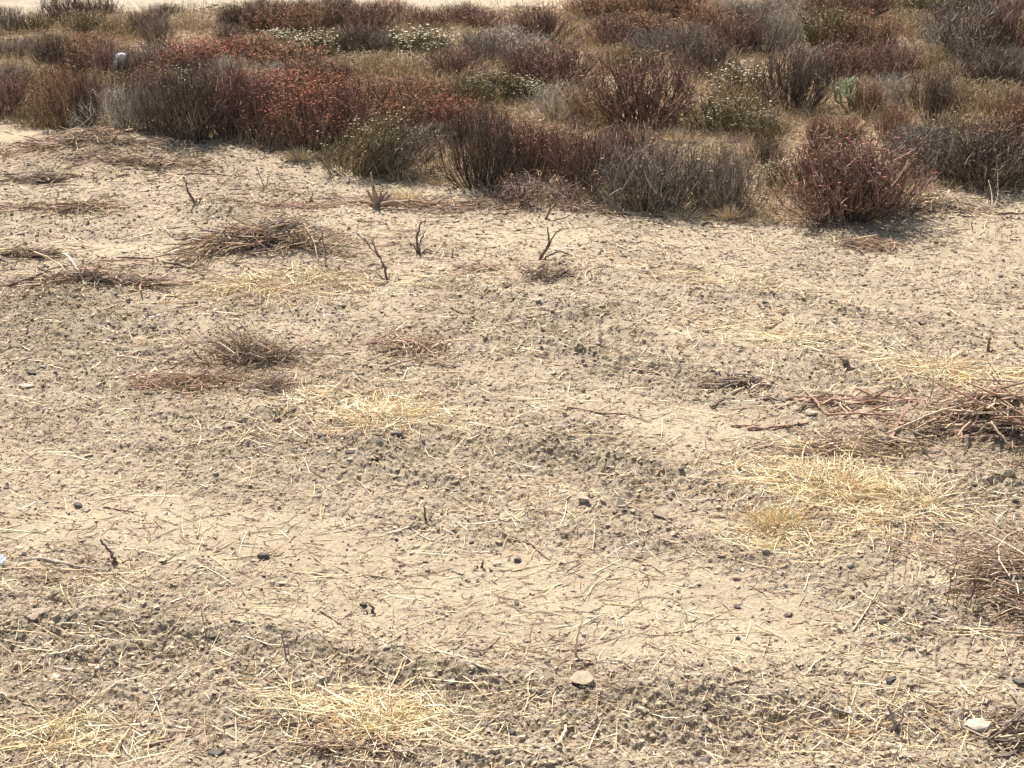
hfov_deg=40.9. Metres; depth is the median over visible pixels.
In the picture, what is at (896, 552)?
dry weed
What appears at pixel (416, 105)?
dry shrub
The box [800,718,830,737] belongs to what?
stick
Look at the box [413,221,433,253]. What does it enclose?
dead stub
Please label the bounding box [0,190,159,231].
brush pile
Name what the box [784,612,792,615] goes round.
stone
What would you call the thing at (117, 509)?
stick
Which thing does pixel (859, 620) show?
stick
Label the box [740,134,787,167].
dry shrub
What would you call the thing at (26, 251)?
brush pile
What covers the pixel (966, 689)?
stick
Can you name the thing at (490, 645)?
stick
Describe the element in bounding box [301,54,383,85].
dry shrub
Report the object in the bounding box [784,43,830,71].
dry shrub
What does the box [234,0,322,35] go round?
dry shrub
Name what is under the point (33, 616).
stone
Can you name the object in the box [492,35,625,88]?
dry shrub
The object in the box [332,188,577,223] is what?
brush pile
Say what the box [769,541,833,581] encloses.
dry weed
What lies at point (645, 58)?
dry shrub
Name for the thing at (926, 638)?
stone
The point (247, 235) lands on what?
brush pile
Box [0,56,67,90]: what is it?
dry shrub
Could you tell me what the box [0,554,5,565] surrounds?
plastic scrap
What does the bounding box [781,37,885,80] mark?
dry shrub
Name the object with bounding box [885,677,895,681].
stone
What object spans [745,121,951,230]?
dry shrub
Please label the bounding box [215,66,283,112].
dry shrub
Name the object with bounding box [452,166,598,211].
dry shrub
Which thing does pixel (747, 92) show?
dry shrub
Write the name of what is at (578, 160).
dry shrub
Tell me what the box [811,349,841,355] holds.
stick
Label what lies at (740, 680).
stick
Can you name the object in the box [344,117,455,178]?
dry shrub
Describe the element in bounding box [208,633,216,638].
stone
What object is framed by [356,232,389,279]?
dead stub
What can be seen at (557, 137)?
dry shrub
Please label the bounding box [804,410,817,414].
stone
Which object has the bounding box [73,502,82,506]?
stone
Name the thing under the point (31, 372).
stone
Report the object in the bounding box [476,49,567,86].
dry shrub
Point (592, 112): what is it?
dry shrub
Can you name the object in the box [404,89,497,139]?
dry shrub
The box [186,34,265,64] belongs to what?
dry shrub
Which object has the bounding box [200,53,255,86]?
dry shrub
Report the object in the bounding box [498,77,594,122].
dry shrub
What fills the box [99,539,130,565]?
dead stub
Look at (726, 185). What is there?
dry shrub
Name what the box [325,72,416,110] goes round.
dry shrub
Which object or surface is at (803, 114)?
dry grass
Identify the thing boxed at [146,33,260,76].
dry shrub
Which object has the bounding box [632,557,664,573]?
stick
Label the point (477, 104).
dry shrub
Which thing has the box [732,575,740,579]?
stone
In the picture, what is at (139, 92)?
dry shrub
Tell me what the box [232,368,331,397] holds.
brush pile
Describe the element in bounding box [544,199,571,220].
dead stub
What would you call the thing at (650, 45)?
dry shrub
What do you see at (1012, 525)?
dry weed
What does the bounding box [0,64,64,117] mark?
dry shrub
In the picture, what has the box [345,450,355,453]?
stone
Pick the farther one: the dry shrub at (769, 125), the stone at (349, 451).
the dry shrub at (769, 125)
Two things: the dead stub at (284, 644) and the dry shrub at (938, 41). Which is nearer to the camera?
the dead stub at (284, 644)
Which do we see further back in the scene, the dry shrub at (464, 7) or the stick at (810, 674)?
the dry shrub at (464, 7)
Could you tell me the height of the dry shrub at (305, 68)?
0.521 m
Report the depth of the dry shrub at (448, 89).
19.29 m
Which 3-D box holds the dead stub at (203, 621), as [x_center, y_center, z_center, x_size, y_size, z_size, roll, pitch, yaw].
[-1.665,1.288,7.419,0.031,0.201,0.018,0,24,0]
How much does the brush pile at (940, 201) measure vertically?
0.315 m
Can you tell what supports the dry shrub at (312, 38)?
on the ground at (400, 604)
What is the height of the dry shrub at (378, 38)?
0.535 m
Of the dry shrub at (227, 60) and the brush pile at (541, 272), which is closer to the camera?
the brush pile at (541, 272)
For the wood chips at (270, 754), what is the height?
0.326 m
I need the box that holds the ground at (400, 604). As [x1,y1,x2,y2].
[0,0,1023,767]
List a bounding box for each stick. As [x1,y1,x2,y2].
[36,556,108,571]
[59,686,100,707]
[93,618,138,622]
[103,506,133,512]
[140,612,306,622]
[141,713,277,747]
[219,404,258,424]
[274,407,296,421]
[319,609,341,623]
[362,574,405,588]
[382,645,410,648]
[398,711,415,752]
[450,306,476,314]
[464,659,499,673]
[482,635,500,649]
[499,675,517,690]
[513,562,553,570]
[529,540,549,559]
[552,724,567,747]
[561,647,586,650]
[568,406,651,421]
[604,603,641,606]
[608,659,635,669]
[617,292,649,294]
[628,367,679,381]
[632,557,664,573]
[711,398,734,407]
[728,678,756,684]
[730,424,760,426]
[747,421,808,430]
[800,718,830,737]
[808,670,829,675]
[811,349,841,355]
[833,708,870,720]
[852,587,879,630]
[876,605,916,629]
[956,633,1022,635]
[961,684,974,696]
[962,628,1010,631]
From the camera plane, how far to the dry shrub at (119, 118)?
17.59 m
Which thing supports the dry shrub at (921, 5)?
on the ground at (400, 604)
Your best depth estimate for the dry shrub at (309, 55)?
21.62 m
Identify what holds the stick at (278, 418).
on the ground at (400, 604)
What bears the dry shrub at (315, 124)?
on the ground at (400, 604)
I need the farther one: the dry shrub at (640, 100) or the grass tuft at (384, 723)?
the dry shrub at (640, 100)
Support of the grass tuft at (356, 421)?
on the ground at (400, 604)
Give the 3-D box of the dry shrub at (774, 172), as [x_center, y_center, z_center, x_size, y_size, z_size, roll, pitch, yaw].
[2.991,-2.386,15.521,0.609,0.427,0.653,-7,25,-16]
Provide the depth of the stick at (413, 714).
6.74 m
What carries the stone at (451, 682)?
on the ground at (400, 604)
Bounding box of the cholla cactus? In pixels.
[831,75,858,113]
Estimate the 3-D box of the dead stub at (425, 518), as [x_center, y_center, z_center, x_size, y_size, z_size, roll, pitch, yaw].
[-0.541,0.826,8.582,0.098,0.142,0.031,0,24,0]
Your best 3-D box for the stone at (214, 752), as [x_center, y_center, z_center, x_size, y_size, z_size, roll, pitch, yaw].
[-1.408,1.752,6.532,0.087,0.021,0.068,0,23,10]
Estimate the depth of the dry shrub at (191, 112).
16.96 m
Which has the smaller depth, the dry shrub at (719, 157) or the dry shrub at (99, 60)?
the dry shrub at (719, 157)
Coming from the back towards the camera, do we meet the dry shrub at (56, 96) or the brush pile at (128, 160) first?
the dry shrub at (56, 96)
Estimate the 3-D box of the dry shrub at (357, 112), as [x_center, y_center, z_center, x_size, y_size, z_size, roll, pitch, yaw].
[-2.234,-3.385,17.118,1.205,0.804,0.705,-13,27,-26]
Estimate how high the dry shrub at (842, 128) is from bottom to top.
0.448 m
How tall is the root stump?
0.426 m
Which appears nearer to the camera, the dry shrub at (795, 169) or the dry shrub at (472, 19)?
the dry shrub at (795, 169)
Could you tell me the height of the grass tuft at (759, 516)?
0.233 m
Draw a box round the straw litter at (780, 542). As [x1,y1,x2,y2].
[0,138,1023,767]
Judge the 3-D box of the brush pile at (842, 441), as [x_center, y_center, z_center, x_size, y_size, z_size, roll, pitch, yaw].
[2.210,0.364,9.322,1.977,0.234,0.641,0,24,0]
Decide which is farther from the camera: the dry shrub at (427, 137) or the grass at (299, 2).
the grass at (299, 2)
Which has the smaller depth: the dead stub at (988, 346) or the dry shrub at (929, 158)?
the dead stub at (988, 346)
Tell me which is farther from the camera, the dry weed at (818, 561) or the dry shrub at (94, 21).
the dry shrub at (94, 21)
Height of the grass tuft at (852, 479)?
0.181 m
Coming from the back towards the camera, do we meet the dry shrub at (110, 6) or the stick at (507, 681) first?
the dry shrub at (110, 6)
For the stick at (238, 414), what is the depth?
9.87 m
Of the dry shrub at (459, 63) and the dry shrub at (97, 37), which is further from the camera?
the dry shrub at (97, 37)
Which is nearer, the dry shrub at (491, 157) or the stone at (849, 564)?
the stone at (849, 564)
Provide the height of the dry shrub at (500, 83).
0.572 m
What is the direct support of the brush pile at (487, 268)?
on the ground at (400, 604)
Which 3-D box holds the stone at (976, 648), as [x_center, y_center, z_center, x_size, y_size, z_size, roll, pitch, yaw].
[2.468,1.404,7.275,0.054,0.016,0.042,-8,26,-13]
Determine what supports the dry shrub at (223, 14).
on the ground at (400, 604)
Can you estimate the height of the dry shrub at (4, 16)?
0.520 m
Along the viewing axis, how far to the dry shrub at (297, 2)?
26.71 m
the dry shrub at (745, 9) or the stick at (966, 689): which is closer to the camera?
the stick at (966, 689)
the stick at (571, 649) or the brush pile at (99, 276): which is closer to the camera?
the stick at (571, 649)
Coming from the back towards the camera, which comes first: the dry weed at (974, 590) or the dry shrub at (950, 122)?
the dry shrub at (950, 122)
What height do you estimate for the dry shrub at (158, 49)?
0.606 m
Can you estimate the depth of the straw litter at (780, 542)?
8.60 m
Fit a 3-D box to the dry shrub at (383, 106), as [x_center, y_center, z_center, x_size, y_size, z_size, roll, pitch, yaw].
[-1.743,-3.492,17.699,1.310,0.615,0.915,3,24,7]
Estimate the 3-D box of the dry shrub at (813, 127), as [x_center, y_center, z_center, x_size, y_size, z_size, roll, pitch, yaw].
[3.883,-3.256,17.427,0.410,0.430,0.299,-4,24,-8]
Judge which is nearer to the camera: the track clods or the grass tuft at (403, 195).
the track clods
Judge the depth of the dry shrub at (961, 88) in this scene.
19.00 m
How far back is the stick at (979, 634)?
7.38 m
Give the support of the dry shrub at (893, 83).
on the ground at (400, 604)
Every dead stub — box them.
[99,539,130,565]
[185,180,201,204]
[200,606,207,632]
[256,169,271,187]
[281,632,288,654]
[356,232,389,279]
[363,604,374,613]
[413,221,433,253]
[418,505,432,520]
[538,227,571,259]
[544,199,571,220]
[570,620,582,655]
[887,701,907,730]
[986,337,996,352]
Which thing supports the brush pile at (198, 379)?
on the ground at (400, 604)
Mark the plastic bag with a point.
(122, 62)
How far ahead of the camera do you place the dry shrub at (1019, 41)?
22.39 m
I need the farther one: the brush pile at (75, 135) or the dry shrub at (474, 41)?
the dry shrub at (474, 41)
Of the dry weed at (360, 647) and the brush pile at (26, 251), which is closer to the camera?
the dry weed at (360, 647)
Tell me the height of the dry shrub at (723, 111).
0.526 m
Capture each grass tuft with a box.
[163,260,378,307]
[278,144,321,161]
[289,390,457,442]
[321,691,438,764]
[385,184,429,199]
[657,124,707,143]
[658,207,713,220]
[699,80,732,97]
[710,201,746,220]
[723,489,821,536]
[756,453,909,512]
[783,92,844,112]
[831,467,1014,524]
[886,347,1002,376]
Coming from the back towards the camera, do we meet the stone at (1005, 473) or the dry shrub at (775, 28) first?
the dry shrub at (775, 28)
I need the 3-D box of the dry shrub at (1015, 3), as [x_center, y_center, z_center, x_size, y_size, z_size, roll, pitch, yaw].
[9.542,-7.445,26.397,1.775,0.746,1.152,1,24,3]
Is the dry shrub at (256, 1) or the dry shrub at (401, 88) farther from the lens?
the dry shrub at (256, 1)
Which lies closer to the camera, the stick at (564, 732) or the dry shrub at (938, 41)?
the stick at (564, 732)
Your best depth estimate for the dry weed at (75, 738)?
6.57 m
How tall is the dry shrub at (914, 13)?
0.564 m
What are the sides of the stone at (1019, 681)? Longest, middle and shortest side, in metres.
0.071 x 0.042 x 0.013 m
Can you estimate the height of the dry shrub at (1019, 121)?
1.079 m
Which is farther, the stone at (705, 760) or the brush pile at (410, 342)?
the brush pile at (410, 342)
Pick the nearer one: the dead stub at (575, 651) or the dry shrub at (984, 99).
the dead stub at (575, 651)
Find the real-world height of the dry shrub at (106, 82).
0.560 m
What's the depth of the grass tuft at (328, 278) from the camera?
12.23 m
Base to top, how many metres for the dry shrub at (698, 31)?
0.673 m
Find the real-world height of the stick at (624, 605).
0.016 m
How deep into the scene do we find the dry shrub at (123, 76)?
19.35 m
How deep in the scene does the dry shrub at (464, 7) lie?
25.46 m
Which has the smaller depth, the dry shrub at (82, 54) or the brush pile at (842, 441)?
the brush pile at (842, 441)
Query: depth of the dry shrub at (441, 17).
24.94 m
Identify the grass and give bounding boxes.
[0,0,1023,227]
[1,0,561,28]
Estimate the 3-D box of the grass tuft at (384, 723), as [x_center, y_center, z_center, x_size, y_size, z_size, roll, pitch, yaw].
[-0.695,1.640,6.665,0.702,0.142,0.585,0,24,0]
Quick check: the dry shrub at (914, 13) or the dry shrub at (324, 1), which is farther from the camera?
the dry shrub at (324, 1)
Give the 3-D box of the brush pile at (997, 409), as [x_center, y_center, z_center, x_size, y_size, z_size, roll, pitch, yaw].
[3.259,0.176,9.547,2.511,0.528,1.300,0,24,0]
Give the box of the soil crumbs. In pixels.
[0,136,1023,767]
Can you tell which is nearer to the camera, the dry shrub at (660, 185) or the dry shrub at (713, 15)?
the dry shrub at (660, 185)
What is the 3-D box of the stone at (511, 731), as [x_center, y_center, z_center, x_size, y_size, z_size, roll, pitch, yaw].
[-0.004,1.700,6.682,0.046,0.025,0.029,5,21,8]
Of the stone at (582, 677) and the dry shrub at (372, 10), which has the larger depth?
the dry shrub at (372, 10)
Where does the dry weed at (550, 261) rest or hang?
on the ground at (400, 604)
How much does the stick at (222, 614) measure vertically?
0.041 m
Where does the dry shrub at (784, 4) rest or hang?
on the ground at (400, 604)
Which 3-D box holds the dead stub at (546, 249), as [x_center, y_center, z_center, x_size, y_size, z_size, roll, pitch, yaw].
[0.399,-1.316,12.994,0.335,0.357,0.049,-4,24,-8]
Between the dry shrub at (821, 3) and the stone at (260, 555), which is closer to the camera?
the stone at (260, 555)
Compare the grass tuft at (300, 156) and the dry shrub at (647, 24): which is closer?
the grass tuft at (300, 156)
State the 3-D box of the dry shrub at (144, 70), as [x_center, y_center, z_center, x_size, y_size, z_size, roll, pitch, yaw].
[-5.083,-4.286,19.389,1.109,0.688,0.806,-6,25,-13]
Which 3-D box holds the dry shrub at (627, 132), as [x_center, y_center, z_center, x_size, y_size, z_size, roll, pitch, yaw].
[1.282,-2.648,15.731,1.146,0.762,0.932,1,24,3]
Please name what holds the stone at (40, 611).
on the ground at (400, 604)
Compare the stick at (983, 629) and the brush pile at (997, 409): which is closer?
the stick at (983, 629)
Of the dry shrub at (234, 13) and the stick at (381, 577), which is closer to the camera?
the stick at (381, 577)
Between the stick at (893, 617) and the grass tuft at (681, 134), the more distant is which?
the grass tuft at (681, 134)
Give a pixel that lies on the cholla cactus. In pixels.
(841, 84)
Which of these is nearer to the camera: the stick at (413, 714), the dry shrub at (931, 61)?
the stick at (413, 714)
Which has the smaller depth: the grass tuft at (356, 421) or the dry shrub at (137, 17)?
the grass tuft at (356, 421)
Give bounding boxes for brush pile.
[0,119,287,177]
[0,158,155,188]
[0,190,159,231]
[0,241,105,261]
[0,251,362,296]
[63,151,223,173]
[85,206,413,281]
[95,360,347,397]
[162,312,347,374]
[183,196,368,211]
[215,194,264,206]
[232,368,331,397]
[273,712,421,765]
[314,322,469,385]
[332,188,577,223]
[450,258,520,275]
[486,262,601,284]
[517,200,680,218]
[686,368,771,393]
[692,418,986,471]
[761,386,937,413]
[791,229,918,262]
[799,174,1014,228]
[801,362,1023,464]
[875,498,1023,633]
[958,683,1023,763]
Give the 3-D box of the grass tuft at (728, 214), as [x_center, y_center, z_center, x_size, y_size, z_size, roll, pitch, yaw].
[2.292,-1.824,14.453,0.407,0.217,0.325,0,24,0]
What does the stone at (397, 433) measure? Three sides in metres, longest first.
0.092 x 0.062 x 0.026 m
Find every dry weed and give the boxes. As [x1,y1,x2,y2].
[37,320,60,346]
[69,710,123,754]
[338,626,376,675]
[519,502,546,537]
[528,254,570,272]
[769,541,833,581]
[833,433,923,464]
[885,515,914,582]
[947,550,986,608]
[1005,507,1023,545]
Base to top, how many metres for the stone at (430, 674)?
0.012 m
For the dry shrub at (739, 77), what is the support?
on the ground at (400, 604)
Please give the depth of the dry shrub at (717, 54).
21.23 m
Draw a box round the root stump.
[362,172,426,207]
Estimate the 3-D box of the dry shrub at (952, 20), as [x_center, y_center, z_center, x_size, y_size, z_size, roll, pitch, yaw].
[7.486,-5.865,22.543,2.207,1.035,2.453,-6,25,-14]
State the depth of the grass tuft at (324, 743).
6.54 m
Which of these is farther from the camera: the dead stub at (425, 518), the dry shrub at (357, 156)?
the dry shrub at (357, 156)
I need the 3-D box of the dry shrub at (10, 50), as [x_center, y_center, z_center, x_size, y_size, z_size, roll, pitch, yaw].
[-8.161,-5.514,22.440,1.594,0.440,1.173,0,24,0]
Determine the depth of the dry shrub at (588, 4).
25.94 m
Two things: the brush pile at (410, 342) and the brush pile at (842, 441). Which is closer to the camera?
the brush pile at (842, 441)
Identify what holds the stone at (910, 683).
on the ground at (400, 604)
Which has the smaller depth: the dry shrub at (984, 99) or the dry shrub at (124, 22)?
the dry shrub at (984, 99)
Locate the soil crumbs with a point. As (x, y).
(526, 658)
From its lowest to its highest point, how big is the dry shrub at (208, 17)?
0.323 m
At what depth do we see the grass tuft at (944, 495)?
8.69 m
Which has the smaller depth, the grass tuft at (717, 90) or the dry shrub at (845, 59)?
the grass tuft at (717, 90)
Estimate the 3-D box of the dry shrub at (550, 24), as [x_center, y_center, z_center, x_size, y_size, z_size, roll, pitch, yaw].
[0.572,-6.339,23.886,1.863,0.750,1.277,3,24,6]
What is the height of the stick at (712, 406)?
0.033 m
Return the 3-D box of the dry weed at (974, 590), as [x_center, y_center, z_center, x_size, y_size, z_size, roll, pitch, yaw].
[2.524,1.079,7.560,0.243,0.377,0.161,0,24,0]
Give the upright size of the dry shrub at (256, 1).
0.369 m
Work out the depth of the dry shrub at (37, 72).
20.32 m
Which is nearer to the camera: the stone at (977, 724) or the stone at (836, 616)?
the stone at (977, 724)
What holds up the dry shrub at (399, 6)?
on the ground at (400, 604)
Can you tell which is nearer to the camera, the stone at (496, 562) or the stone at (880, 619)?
the stone at (880, 619)
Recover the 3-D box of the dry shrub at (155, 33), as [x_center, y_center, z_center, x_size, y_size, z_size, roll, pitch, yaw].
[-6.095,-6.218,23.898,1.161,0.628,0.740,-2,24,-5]
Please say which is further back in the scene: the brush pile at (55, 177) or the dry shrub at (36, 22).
the dry shrub at (36, 22)
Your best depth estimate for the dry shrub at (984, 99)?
18.53 m
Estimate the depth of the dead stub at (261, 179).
15.27 m
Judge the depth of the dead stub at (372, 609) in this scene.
7.69 m
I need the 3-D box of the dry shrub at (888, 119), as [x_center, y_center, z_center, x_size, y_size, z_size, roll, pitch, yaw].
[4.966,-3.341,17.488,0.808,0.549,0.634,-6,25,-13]
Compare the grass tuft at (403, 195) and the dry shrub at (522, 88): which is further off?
the dry shrub at (522, 88)
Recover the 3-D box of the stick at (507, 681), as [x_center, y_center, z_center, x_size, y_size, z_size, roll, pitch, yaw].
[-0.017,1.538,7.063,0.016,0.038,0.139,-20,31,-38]
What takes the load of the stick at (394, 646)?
on the ground at (400, 604)
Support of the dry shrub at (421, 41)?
on the ground at (400, 604)
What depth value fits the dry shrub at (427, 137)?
16.89 m
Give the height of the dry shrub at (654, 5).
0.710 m
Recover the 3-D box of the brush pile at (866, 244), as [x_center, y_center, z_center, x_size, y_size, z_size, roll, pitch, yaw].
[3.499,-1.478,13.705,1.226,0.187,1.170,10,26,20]
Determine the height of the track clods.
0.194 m
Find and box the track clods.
[222,266,1011,570]
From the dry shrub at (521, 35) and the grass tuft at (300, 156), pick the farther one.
the dry shrub at (521, 35)
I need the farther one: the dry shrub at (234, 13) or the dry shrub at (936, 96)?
the dry shrub at (234, 13)
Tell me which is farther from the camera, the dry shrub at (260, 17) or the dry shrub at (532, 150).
the dry shrub at (260, 17)
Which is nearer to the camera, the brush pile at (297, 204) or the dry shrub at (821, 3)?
the brush pile at (297, 204)
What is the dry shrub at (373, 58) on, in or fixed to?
on the ground at (400, 604)
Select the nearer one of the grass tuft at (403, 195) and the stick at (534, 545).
the stick at (534, 545)
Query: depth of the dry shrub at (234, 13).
24.94 m
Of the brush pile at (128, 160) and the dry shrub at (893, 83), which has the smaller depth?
the brush pile at (128, 160)
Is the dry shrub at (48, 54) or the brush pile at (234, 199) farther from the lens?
the dry shrub at (48, 54)
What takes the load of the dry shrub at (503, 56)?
on the ground at (400, 604)
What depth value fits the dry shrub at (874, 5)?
26.17 m
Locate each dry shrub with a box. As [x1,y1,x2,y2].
[0,1,25,32]
[0,32,53,59]
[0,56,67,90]
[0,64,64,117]
[3,7,56,33]
[10,89,75,127]
[12,30,83,47]
[13,62,72,92]
[22,29,89,76]
[25,0,106,21]
[27,48,119,129]
[43,8,116,35]
[44,37,112,79]
[55,28,139,50]
[58,65,104,126]
[61,74,159,130]
[64,0,133,17]
[66,36,146,80]
[75,65,125,103]
[91,12,140,34]
[92,69,149,106]
[100,44,158,80]
[115,60,184,104]
[117,6,160,38]
[118,68,187,134]
[129,9,193,44]
[130,37,188,73]
[135,48,251,146]
[140,0,194,18]
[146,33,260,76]
[151,60,202,98]
[167,11,219,31]
[180,48,270,138]
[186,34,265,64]
[194,23,251,42]
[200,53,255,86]
[205,1,258,31]
[207,1,287,30]
[212,67,313,143]
[213,29,294,59]
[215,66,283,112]
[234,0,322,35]
[238,36,337,69]
[240,72,363,153]
[241,0,283,11]
[247,57,301,84]
[248,65,325,111]
[254,26,309,48]
[264,56,331,88]
[266,0,326,16]
[270,0,350,36]
[284,69,367,110]
[288,27,343,55]
[293,81,378,143]
[296,107,441,176]
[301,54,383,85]
[304,0,359,12]
[312,0,368,28]
[325,22,386,54]
[325,44,413,78]
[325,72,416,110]
[335,0,420,32]
[343,24,408,54]
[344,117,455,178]
[345,90,420,135]
[354,69,437,110]
[359,0,418,15]
[373,89,453,135]
[376,23,465,59]
[376,45,453,82]
[393,4,465,28]
[393,71,463,106]
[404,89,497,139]
[405,122,444,154]
[412,41,501,80]
[412,88,548,189]
[421,26,508,62]
[434,68,516,108]
[435,1,511,22]
[435,97,512,141]
[441,21,557,55]
[448,4,536,29]
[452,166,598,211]
[457,112,553,159]
[460,64,552,102]
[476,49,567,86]
[487,37,558,65]
[487,114,573,187]
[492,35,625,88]
[493,0,588,42]
[494,71,551,104]
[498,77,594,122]
[523,122,586,162]
[534,115,624,195]
[546,130,741,214]
[550,42,732,128]
[553,9,653,48]
[557,74,631,125]
[559,0,625,19]
[577,122,669,186]
[580,0,678,21]
[580,37,639,71]
[586,5,692,46]
[601,24,687,61]
[616,47,673,72]
[631,0,718,18]
[649,89,778,135]
[653,18,717,59]
[664,34,753,79]
[671,0,746,34]
[679,134,758,206]
[680,11,778,54]
[696,142,788,214]
[699,59,776,101]
[705,0,751,13]
[712,80,785,110]
[721,0,788,29]
[729,37,844,114]
[732,108,810,141]
[735,15,799,54]
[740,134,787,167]
[742,0,816,18]
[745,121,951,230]
[753,156,798,192]
[754,5,827,49]
[771,132,855,200]
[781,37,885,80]
[783,0,892,51]
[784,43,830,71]
[792,0,888,16]
[802,114,827,143]
[812,111,871,146]
[824,6,918,53]
[828,0,914,17]
[834,35,941,81]
[842,77,895,116]
[859,69,918,108]
[865,117,955,154]
[869,101,927,142]
[870,0,959,18]
[873,119,987,184]
[882,3,937,37]
[886,66,975,118]
[898,0,1023,59]
[899,18,977,58]
[900,109,1023,199]
[901,40,953,72]
[906,106,1006,158]
[911,0,1005,16]
[923,71,995,113]
[924,40,1023,90]
[939,77,1023,120]
[952,0,1023,53]
[954,111,1011,161]
[968,95,1023,176]
[970,0,1023,13]
[986,79,1023,124]
[989,43,1023,88]
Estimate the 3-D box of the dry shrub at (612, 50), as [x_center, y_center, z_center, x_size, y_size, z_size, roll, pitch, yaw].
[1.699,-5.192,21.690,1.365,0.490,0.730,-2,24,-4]
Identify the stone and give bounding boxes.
[18,383,33,387]
[27,371,36,374]
[27,614,38,619]
[31,608,50,615]
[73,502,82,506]
[207,748,225,756]
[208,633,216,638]
[257,552,269,558]
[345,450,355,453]
[367,681,378,684]
[390,430,402,436]
[426,672,435,677]
[448,678,454,683]
[492,560,500,564]
[507,729,515,734]
[570,670,593,685]
[699,758,709,762]
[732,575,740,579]
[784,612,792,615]
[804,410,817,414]
[833,614,843,619]
[846,562,853,567]
[875,616,885,623]
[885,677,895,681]
[905,680,914,685]
[922,636,934,641]
[966,718,992,731]
[972,646,981,651]
[997,469,1014,477]
[1011,678,1023,683]
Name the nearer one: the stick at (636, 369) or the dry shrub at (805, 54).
the stick at (636, 369)
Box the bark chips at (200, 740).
[0,136,1023,767]
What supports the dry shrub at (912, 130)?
on the ground at (400, 604)
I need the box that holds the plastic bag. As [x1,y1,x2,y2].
[112,53,126,74]
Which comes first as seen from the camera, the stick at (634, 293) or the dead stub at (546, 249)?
the stick at (634, 293)
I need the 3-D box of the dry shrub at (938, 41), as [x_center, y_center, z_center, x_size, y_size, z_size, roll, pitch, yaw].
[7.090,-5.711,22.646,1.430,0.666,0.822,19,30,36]
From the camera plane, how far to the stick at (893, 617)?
7.58 m
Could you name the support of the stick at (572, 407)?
on the ground at (400, 604)
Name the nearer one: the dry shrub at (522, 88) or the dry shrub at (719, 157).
the dry shrub at (719, 157)
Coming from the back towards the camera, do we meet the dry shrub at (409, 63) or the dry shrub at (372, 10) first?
the dry shrub at (372, 10)
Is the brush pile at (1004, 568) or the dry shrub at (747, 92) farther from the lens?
the dry shrub at (747, 92)
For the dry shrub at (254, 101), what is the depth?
17.06 m
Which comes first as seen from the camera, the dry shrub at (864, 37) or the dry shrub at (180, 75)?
the dry shrub at (180, 75)
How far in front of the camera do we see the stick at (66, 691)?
6.89 m
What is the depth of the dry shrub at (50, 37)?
23.30 m
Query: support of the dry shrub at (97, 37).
on the ground at (400, 604)
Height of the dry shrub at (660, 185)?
0.906 m
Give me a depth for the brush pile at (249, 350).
10.89 m
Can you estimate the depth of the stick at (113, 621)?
7.55 m
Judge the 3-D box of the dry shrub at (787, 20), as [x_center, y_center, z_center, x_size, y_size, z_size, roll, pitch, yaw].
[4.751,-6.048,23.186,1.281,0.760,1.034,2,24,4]
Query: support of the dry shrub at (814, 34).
on the ground at (400, 604)
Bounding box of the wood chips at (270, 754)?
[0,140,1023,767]
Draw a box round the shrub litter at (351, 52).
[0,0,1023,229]
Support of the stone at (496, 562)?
on the ground at (400, 604)
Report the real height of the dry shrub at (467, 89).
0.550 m
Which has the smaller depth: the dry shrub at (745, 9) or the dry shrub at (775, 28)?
the dry shrub at (775, 28)
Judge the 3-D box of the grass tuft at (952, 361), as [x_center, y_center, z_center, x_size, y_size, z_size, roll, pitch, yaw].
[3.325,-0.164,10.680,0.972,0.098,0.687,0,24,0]
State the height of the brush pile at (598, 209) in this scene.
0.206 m
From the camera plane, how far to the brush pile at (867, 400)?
9.98 m
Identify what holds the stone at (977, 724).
on the ground at (400, 604)
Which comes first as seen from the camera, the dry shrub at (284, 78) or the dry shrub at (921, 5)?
the dry shrub at (284, 78)
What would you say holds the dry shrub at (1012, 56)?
on the ground at (400, 604)
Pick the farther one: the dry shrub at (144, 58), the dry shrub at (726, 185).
the dry shrub at (144, 58)
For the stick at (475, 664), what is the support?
on the ground at (400, 604)
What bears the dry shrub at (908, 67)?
on the ground at (400, 604)
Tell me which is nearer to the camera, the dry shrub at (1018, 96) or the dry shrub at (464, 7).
the dry shrub at (1018, 96)
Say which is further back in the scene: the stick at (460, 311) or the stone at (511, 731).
the stick at (460, 311)
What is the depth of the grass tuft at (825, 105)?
18.97 m
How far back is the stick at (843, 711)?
6.85 m
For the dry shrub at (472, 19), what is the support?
on the ground at (400, 604)
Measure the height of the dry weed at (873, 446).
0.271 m
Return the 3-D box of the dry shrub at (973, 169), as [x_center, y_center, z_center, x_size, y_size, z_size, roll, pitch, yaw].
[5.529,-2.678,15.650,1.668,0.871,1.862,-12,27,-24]
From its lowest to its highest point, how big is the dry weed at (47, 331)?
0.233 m
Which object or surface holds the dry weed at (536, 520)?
on the ground at (400, 604)
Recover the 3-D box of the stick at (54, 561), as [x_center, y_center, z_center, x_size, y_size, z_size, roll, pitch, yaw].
[-2.587,1.064,8.065,0.467,0.040,0.031,6,25,13]
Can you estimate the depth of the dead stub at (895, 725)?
6.68 m
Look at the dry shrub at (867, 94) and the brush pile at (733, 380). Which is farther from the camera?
the dry shrub at (867, 94)
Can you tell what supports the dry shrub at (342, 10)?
on the ground at (400, 604)

